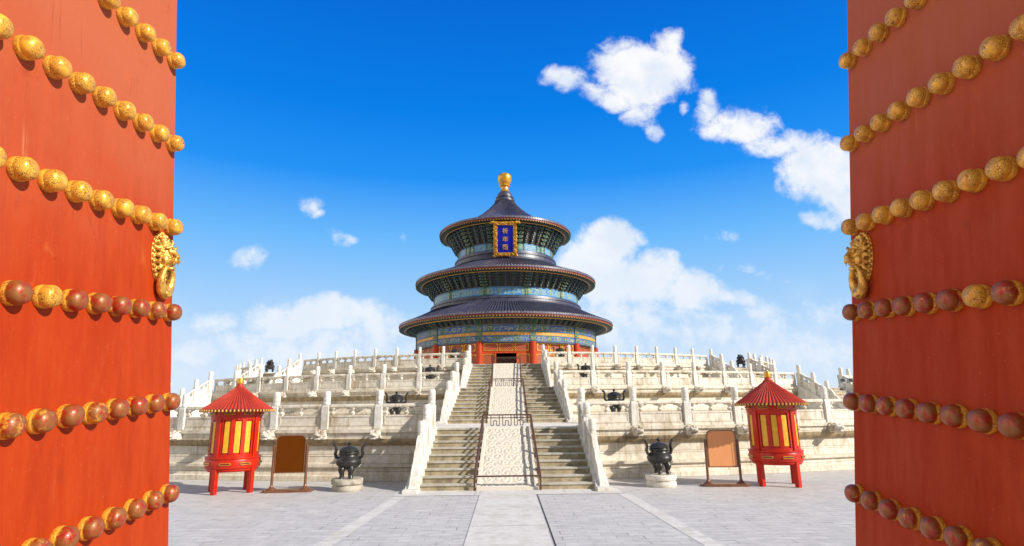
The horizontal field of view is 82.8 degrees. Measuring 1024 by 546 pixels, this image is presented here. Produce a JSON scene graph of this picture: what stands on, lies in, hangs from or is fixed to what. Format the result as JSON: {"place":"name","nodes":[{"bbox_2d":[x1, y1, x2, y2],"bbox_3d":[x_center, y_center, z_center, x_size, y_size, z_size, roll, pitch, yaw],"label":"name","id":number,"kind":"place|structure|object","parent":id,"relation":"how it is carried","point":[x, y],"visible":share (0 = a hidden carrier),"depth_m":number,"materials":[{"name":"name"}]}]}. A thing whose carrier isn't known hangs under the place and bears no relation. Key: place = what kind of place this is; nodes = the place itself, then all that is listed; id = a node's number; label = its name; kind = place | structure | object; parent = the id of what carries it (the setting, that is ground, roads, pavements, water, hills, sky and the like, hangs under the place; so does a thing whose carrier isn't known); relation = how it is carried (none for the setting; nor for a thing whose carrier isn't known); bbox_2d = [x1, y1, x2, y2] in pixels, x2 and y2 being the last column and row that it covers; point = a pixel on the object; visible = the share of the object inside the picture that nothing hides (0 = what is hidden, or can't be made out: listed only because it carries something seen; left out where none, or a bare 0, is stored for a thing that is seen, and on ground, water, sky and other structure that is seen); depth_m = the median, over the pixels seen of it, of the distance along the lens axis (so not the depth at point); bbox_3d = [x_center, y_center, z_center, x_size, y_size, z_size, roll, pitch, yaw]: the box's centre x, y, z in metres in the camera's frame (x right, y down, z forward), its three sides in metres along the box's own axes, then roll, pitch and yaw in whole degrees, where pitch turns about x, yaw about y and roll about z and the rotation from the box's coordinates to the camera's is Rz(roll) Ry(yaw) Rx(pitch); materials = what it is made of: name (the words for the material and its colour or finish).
{"place":"outdoors","nodes":[
{"label":"outdoors","id":0,"kind":"place"},
{"bbox_2d":[0,0,185,545],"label":"gate door","id":1,"kind":"structure","parent":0,"point":[91,143],"depth_m":2.81,"materials":[{"name":"red wood"}]},
{"bbox_2d":[393,488,622,495],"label":"threshold paving","id":2,"kind":"structure","parent":0,"point":[539,491],"depth_m":17.05,"materials":[{"name":"grey stone"}]},
{"bbox_2d":[464,490,552,545],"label":"path","id":3,"kind":"structure","parent":0,"point":[495,519],"depth_m":12.58,"materials":[{"name":"grey stone"}]},
{"bbox_2d":[168,470,855,545],"bbox_3d":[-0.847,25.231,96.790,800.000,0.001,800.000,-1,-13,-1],"label":"ground","id":4,"kind":"structure","parent":0,"point":[816,509],"depth_m":13.51,"materials":[{"name":"grey stone"}]},
{"bbox_2d":[199,378,274,495],"bbox_3d":[-8.739,5.082,18.348,2.207,3.475,2.199,7,-15,-29],"label":"lantern","id":5,"kind":"object","parent":4,"relation":"on","point":[237,412],"visible":1,"depth_m":17.77,"materials":[{"name":"red paint"}]},
{"bbox_2d":[262,435,312,492],"bbox_3d":[-6.897,5.904,18.017,1.470,1.680,0.460,1,-13,-6],"label":"sign board","id":6,"kind":"object","parent":4,"relation":"on","point":[290,454],"visible":1,"depth_m":18.02,"materials":[{"name":"brown wood"}]},
{"bbox_2d":[331,476,362,491],"bbox_3d":[-5.122,6.563,18.042,0.974,0.368,1.009,-1,-13,-1],"label":"stone pedestal","id":7,"kind":"object","parent":4,"relation":"on","point":[346,484],"visible":0.95,"depth_m":17.68,"materials":[{"name":"beige stone"}]},
{"bbox_2d":[332,442,366,478],"bbox_3d":[-5.119,5.863,18.197,0.842,1.102,0.789,-12,-18,41],"label":"incense burner","id":8,"kind":"object","parent":7,"relation":"on","point":[349,460],"visible":1,"depth_m":17.97,"materials":[{"name":"brown metal"}]},
{"bbox_2d":[314,496,405,545],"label":"path border","id":9,"kind":"object","parent":4,"relation":"on","point":[337,536],"visible":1,"depth_m":12.62,"materials":[{"name":"grey stone"}]},
{"bbox_2d":[405,425,608,490],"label":"staircase","id":10,"kind":"structure","parent":4,"relation":"on","point":[561,451],"depth_m":18.76,"materials":[{"name":"stone"}]},
{"bbox_2d":[402,389,435,493],"bbox_3d":[-2.981,5.375,18.937,0.477,3.200,3.357,-1,-13,1],"label":"stair balustrade","id":11,"kind":"object","parent":10,"relation":"on","point":[426,425],"visible":0.98,"depth_m":18.83,"materials":[{"name":"stone"}]},
{"bbox_2d":[473,414,541,490],"bbox_3d":[-0.159,5.794,19.074,2.050,2.222,2.780,-1,-13,-1],"label":"guard rail","id":12,"kind":"object","parent":10,"relation":"on","point":[479,443],"visible":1,"depth_m":19.05,"materials":[{"name":"metal"}]},
{"bbox_2d":[577,388,612,490],"bbox_3d":[2.656,5.322,19.000,0.477,3.200,3.357,0,-13,-3],"label":"stair balustrade","id":13,"kind":"object","parent":10,"relation":"on","point":[586,423],"visible":0.98,"depth_m":18.89,"materials":[{"name":"stone"}]},
{"bbox_2d":[169,422,854,480],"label":"marble terrace","id":14,"kind":"structure","parent":4,"relation":"on","point":[389,453],"depth_m":20.87,"materials":[{"name":"marble"}]},
{"bbox_2d":[170,393,213,416],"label":"staircase","id":15,"kind":"structure","parent":14,"relation":"on","point":[205,400],"depth_m":34.24,"materials":[{"name":"stone"}]},
{"bbox_2d":[170,371,213,414],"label":"stair balustrade","id":16,"kind":"object","parent":15,"relation":"on","point":[196,392],"visible":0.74,"depth_m":34.34,"materials":[{"name":"stone"}]},
{"bbox_2d":[170,390,427,429],"bbox_3d":[-12.615,5.486,22.931,19.844,1.360,1.371,-4,-14,15],"label":"balustrade","id":17,"kind":"object","parent":14,"relation":"on","point":[379,417],"visible":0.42,"depth_m":21.10,"materials":[{"name":"stone"}]},
{"bbox_2d":[384,391,408,414],"bbox_3d":[-5.029,5.706,25.221,0.842,1.102,0.789,-12,-18,41],"label":"incense burner","id":18,"kind":"object","parent":14,"relation":"on","point":[396,398],"visible":0.84,"depth_m":25.03,"materials":[{"name":"brown metal"}]},
{"bbox_2d":[438,386,575,423],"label":"staircase","id":19,"kind":"structure","parent":14,"relation":"on","point":[544,405],"depth_m":28.90,"materials":[{"name":"stone"}]},
{"bbox_2d":[436,362,458,423],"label":"stair balustrade","id":20,"kind":"object","parent":19,"relation":"on","point":[452,385],"visible":0.99,"depth_m":28.84,"materials":[{"name":"stone"}]},
{"bbox_2d":[486,378,527,422],"bbox_3d":[-0.266,6.329,29.026,1.990,2.222,2.760,-1,-13,-1],"label":"guard rail","id":21,"kind":"object","parent":19,"relation":"on","point":[509,380],"visible":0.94,"depth_m":30.29,"materials":[{"name":"metal"}]},
{"bbox_2d":[553,361,577,422],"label":"stair balustrade","id":22,"kind":"object","parent":19,"relation":"on","point":[560,383],"visible":0.98,"depth_m":28.89,"materials":[{"name":"stone"}]},
{"bbox_2d":[190,386,831,421],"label":"marble terrace","id":23,"kind":"structure","parent":14,"relation":"on","point":[592,393],"depth_m":31.36,"materials":[{"name":"stone"}]},
{"bbox_2d":[244,370,302,383],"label":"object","id":24,"kind":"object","parent":23,"relation":"on","point":[270,375],"depth_m":42.32,"materials":[{"name":"stone"}]},
{"bbox_2d":[229,358,262,384],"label":"stair balustrade","id":25,"kind":"object","parent":24,"relation":"on","point":[249,372],"visible":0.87,"depth_m":44.46,"materials":[{"name":"stone"}]},
{"bbox_2d":[269,353,301,382],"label":"stair balustrade","id":26,"kind":"object","parent":24,"relation":"on","point":[295,368],"visible":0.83,"depth_m":41.28,"materials":[{"name":"stone"}]},
{"bbox_2d":[213,363,449,393],"bbox_3d":[-10.671,5.945,32.601,15.661,1.330,1.128,-5,-14,16],"label":"balustrade","id":27,"kind":"object","parent":23,"relation":"on","point":[384,381],"visible":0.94,"depth_m":31.74,"materials":[{"name":"stone"}]},
{"bbox_2d":[422,365,438,378],"bbox_3d":[-4.741,5.846,33.512,0.842,1.102,0.789,-12,-18,41],"label":"incense burner","id":28,"kind":"object","parent":23,"relation":"on","point":[430,369],"visible":0.67,"depth_m":33.32,"materials":[{"name":"brown metal"}]},
{"bbox_2d":[226,364,783,384],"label":"marble terrace","id":29,"kind":"structure","parent":23,"relation":"on","point":[403,369],"depth_m":39.13,"materials":[{"name":"stone"}]},
{"bbox_2d":[235,359,264,376],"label":"balustrade","id":30,"kind":"object","parent":29,"relation":"on","point":[243,369],"visible":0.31,"depth_m":48.44,"materials":[{"name":"stone"}]},
{"bbox_2d":[265,359,274,371],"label":"incense burner","id":31,"kind":"object","parent":29,"relation":"on","point":[269,365],"visible":0.98,"depth_m":48.59,"materials":[{"name":"brown metal"}]},
{"bbox_2d":[303,346,464,370],"bbox_3d":[-9.206,5.881,39.935,12.787,1.260,0.976,-5,-14,18],"label":"balustrade","id":32,"kind":"object","parent":29,"relation":"on","point":[442,359],"visible":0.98,"depth_m":39.29,"materials":[{"name":"stone"}]},
{"bbox_2d":[448,347,462,357],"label":"incense burner","id":33,"kind":"object","parent":29,"relation":"on","point":[455,350],"visible":0.67,"depth_m":40.87,"materials":[{"name":"brown metal"}]},
{"bbox_2d":[399,173,612,363],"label":"temple hall","id":34,"kind":"structure","parent":29,"relation":"on","point":[505,286],"depth_m":59.39,"materials":[{"name":"wood"}]},
{"bbox_2d":[471,354,475,363],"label":"door leaf","id":35,"kind":"structure","parent":34,"relation":"in","point":[473,356],"depth_m":56.18,"materials":[{"name":"red wood"}]},
{"bbox_2d":[483,353,494,363],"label":"door leaf","id":36,"kind":"structure","parent":34,"relation":"in","point":[487,357],"depth_m":55.88,"materials":[{"name":"red wood"}]},
{"bbox_2d":[518,353,529,363],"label":"door leaf","id":37,"kind":"structure","parent":34,"relation":"in","point":[524,357],"depth_m":55.90,"materials":[{"name":"red wood"}]},
{"bbox_2d":[536,353,540,363],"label":"door leaf","id":38,"kind":"structure","parent":34,"relation":"in","point":[538,355],"depth_m":56.24,"materials":[{"name":"red wood"}]},
{"bbox_2d":[552,346,566,356],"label":"incense burner","id":39,"kind":"object","parent":29,"relation":"on","point":[559,349],"visible":0.62,"depth_m":40.93,"materials":[{"name":"brown metal"}]},
{"bbox_2d":[547,345,708,365],"bbox_3d":[8.418,5.716,40.132,12.787,1.260,0.976,4,-14,-19],"label":"balustrade","id":40,"kind":"object","parent":29,"relation":"on","point":[614,358],"visible":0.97,"depth_m":39.44,"materials":[{"name":"stone"}]},
{"bbox_2d":[736,354,745,366],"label":"incense burner","id":41,"kind":"object","parent":29,"relation":"on","point":[740,360],"visible":0.99,"depth_m":49.03,"materials":[{"name":"brown metal"}]},
{"bbox_2d":[746,354,774,370],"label":"balustrade","id":42,"kind":"object","parent":29,"relation":"on","point":[766,363],"visible":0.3,"depth_m":49.10,"materials":[{"name":"stone"}]},
{"bbox_2d":[459,363,553,387],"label":"staircase","id":43,"kind":"structure","parent":23,"relation":"on","point":[479,375],"depth_m":36.56,"materials":[{"name":"stone"}]},
{"bbox_2d":[460,345,470,387],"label":"stair balustrade","id":44,"kind":"object","parent":43,"relation":"on","point":[466,362],"visible":0.98,"depth_m":36.38,"materials":[{"name":"stone"}]},
{"bbox_2d":[491,357,521,386],"bbox_3d":[-0.350,6.294,36.559,1.870,2.222,2.710,-1,-13,-1],"label":"guard rail","id":45,"kind":"object","parent":43,"relation":"on","point":[505,362],"visible":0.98,"depth_m":37.85,"materials":[{"name":"metal"}]},
{"bbox_2d":[541,344,552,386],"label":"stair balustrade","id":46,"kind":"object","parent":43,"relation":"on","point":[545,361],"visible":0.97,"depth_m":36.42,"materials":[{"name":"stone"}]},
{"bbox_2d":[576,363,590,376],"bbox_3d":[4.278,5.761,33.613,0.842,1.102,0.789,12,-18,-42],"label":"incense burner","id":47,"kind":"object","parent":23,"relation":"on","point":[585,367],"visible":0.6,"depth_m":33.43,"materials":[{"name":"brown metal"}]},
{"bbox_2d":[562,361,796,386],"bbox_3d":[10.048,5.751,32.833,15.661,1.330,1.128,4,-14,-18],"label":"balustrade","id":48,"kind":"object","parent":23,"relation":"on","point":[628,378],"visible":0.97,"depth_m":31.91,"materials":[{"name":"stone"}]},
{"bbox_2d":[708,365,760,377],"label":"staircase","id":49,"kind":"structure","parent":23,"relation":"on","point":[713,375],"depth_m":42.16,"materials":[{"name":"stone"}]},
{"bbox_2d":[709,349,742,377],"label":"stair balustrade","id":50,"kind":"object","parent":49,"relation":"on","point":[716,363],"visible":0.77,"depth_m":41.62,"materials":[{"name":"stone"}]},
{"bbox_2d":[747,352,780,378],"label":"stair balustrade","id":51,"kind":"object","parent":49,"relation":"on","point":[760,367],"visible":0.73,"depth_m":44.88,"materials":[{"name":"stone"}]},
{"bbox_2d":[837,369,852,386],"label":"balustrade","id":52,"kind":"object","parent":23,"relation":"on","point":[848,375],"visible":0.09,"depth_m":39.91,"materials":[{"name":"stone"}]},
{"bbox_2d":[602,389,625,411],"bbox_3d":[4.470,5.617,25.327,0.842,1.102,0.789,-12,-18,41],"label":"incense burner","id":53,"kind":"object","parent":14,"relation":"on","point":[613,396],"visible":0.86,"depth_m":25.14,"materials":[{"name":"brown metal"}]},
{"bbox_2d":[585,386,853,425],"bbox_3d":[12.199,5.253,23.209,19.844,1.360,1.371,3,-14,-17],"label":"balustrade","id":54,"kind":"object","parent":14,"relation":"on","point":[633,414],"visible":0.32,"depth_m":21.28,"materials":[{"name":"stone"}]},
{"bbox_2d":[796,386,852,409],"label":"staircase","id":55,"kind":"structure","parent":14,"relation":"on","point":[804,393],"depth_m":34.95,"materials":[{"name":"stone"}]},
{"bbox_2d":[796,365,843,408],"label":"stair balustrade","id":56,"kind":"object","parent":55,"relation":"on","point":[812,385],"visible":0.75,"depth_m":34.62,"materials":[{"name":"stone"}]},
{"bbox_2d":[838,367,852,391],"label":"stair balustrade","id":57,"kind":"object","parent":55,"relation":"on","point":[849,386],"visible":0.19,"depth_m":38.23,"materials":[{"name":"stone"}]},
{"bbox_2d":[838,378,852,393],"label":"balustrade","id":58,"kind":"object","parent":14,"relation":"on","point":[848,380],"visible":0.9,"depth_m":34.71,"materials":[{"name":"white stone"}]},
{"bbox_2d":[537,495,555,545],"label":"path joint","id":59,"kind":"object","parent":4,"relation":"on","point":[547,521],"visible":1,"depth_m":12.43,"materials":[{"name":"grey stone"}]},
{"bbox_2d":[645,473,676,487],"bbox_3d":[4.661,6.470,18.137,0.979,0.365,0.967,-1,-13,-1],"label":"stone pedestal","id":60,"kind":"object","parent":4,"relation":"on","point":[656,480],"visible":0.89,"depth_m":17.77,"materials":[{"name":"beige stone"}]},
{"bbox_2d":[643,438,673,474],"bbox_3d":[4.650,5.771,18.306,0.789,1.102,0.842,-9,-16,31],"label":"incense burner","id":61,"kind":"object","parent":60,"relation":"on","point":[659,455],"visible":1,"depth_m":18.09,"materials":[{"name":"brown metal"}]},
{"bbox_2d":[619,493,723,545],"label":"path border","id":62,"kind":"object","parent":4,"relation":"on","point":[689,531],"visible":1,"depth_m":12.32,"materials":[{"name":"grey stone"}]},
{"bbox_2d":[700,430,750,486],"bbox_3d":[6.591,5.778,18.168,1.470,1.680,0.460,-1,-13,3],"label":"sign board","id":63,"kind":"object","parent":4,"relation":"on","point":[721,448],"visible":1,"depth_m":18.17,"materials":[{"name":"orange wood"}]},
{"bbox_2d":[734,372,808,487],"bbox_3d":[8.290,4.900,18.441,2.207,3.475,2.199,-5,-14,19],"label":"lantern","id":64,"kind":"object","parent":4,"relation":"on","point":[769,404],"visible":1,"depth_m":17.85,"materials":[{"name":"red paint"}]},
{"bbox_2d":[171,0,852,394],"label":"sky","id":65,"kind":"structure","parent":0,"point":[690,155],"materials":[{"name":"blue"}]},
{"bbox_2d":[838,0,1023,545],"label":"gate door","id":66,"kind":"structure","parent":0,"point":[932,142],"depth_m":2.81,"materials":[{"name":"red wood"}]}
]}

